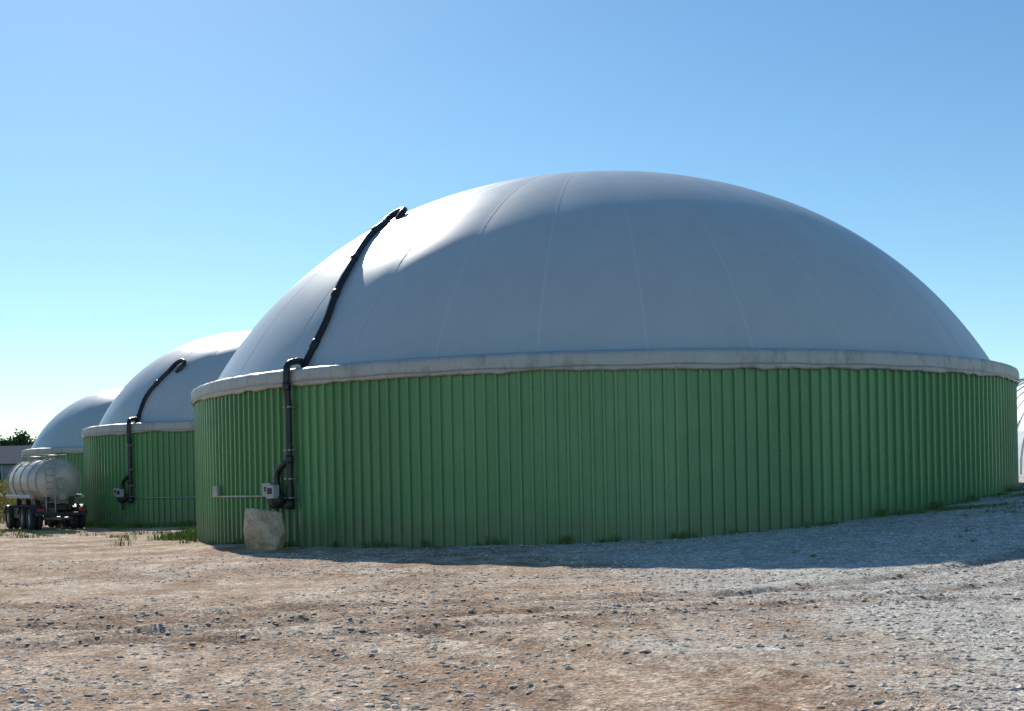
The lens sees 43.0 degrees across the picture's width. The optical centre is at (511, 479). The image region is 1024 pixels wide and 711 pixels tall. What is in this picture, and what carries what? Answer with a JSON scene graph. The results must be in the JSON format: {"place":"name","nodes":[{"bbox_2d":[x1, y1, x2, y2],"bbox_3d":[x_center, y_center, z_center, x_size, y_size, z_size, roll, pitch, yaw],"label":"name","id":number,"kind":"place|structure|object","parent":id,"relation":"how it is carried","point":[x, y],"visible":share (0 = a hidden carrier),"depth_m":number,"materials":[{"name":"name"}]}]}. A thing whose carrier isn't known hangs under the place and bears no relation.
{"place":"outdoors","nodes":[
{"label":"outdoors","id":0,"kind":"place"},
{"bbox_2d":[0,479,23,522],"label":"corn field","id":1,"kind":"structure","parent":0,"point":[4,500],"depth_m":74.85,"materials":[{"name":"green plant"}]},
{"bbox_2d":[0,474,1023,710],"bbox_3d":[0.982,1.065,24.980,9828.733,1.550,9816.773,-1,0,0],"label":"ground","id":2,"kind":"structure","parent":0,"point":[738,679],"depth_m":15.52,"materials":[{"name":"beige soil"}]},
{"bbox_2d":[0,445,31,480],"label":"farm shed","id":3,"kind":"structure","parent":2,"relation":"on","point":[10,456],"depth_m":144.93,"materials":[{"name":"metal"}]},
{"bbox_2d":[0,428,36,445],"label":"tree row","id":4,"kind":"object","parent":2,"relation":"on","point":[22,439],"visible":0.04,"depth_m":199.44,"materials":[{"name":"green plant"}]},
{"bbox_2d":[4,454,87,529],"bbox_3d":[-22.026,0.561,60.795,2.480,3.418,7.380,-1,0,-34],"label":"tanker trailer","id":5,"kind":"object","parent":2,"relation":"on","point":[47,484],"visible":1,"depth_m":58.55,"materials":[{"name":"paint"}]},
{"bbox_2d":[22,388,122,503],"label":"biogas tank","id":6,"kind":"object","parent":2,"relation":"on","point":[61,432],"visible":0.27,"depth_m":98.96,"materials":[{"name":"metal"}]},
{"bbox_2d":[81,330,251,526],"bbox_3d":[-13.052,-2.404,66.700,17.223,10.440,17.223,-1,0,0],"label":"biogas tank","id":7,"kind":"object","parent":2,"relation":"on","point":[139,452],"visible":0.38,"depth_m":59.98,"materials":[{"name":"metal"}]},
{"bbox_2d":[243,508,285,549],"bbox_3d":[-6.327,1.332,33.205,1.073,1.220,0.879,1,0,-14],"label":"boulder","id":8,"kind":"object","parent":2,"relation":"on","point":[263,529],"visible":0.81,"depth_m":32.88,"materials":[{"name":"grey stone"}]},
{"bbox_2d":[0,484,1023,556],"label":"grass","id":9,"kind":"structure","parent":2,"relation":"on","point":[188,534],"depth_m":35.79,"materials":[{"name":"green plant"}]},
{"bbox_2d":[190,171,1020,546],"bbox_3d":[2.882,-3.835,44.500,27.023,12.550,27.023,-1,0,0],"label":"biogas tank","id":10,"kind":"object","parent":2,"relation":"on","point":[600,355],"visible":0.99,"depth_m":33.04,"materials":[{"name":"metal"}]},
{"bbox_2d":[1017,378,1023,473],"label":"greenhouse","id":11,"kind":"object","parent":2,"relation":"on","point":[1020,403],"visible":0.09,"depth_m":93.58,"materials":[{"name":"white plastic"}]},
{"bbox_2d":[0,0,1023,440],"label":"sky","id":12,"kind":"structure","parent":0,"point":[170,170],"materials":[{"name":"blue"}]}
]}

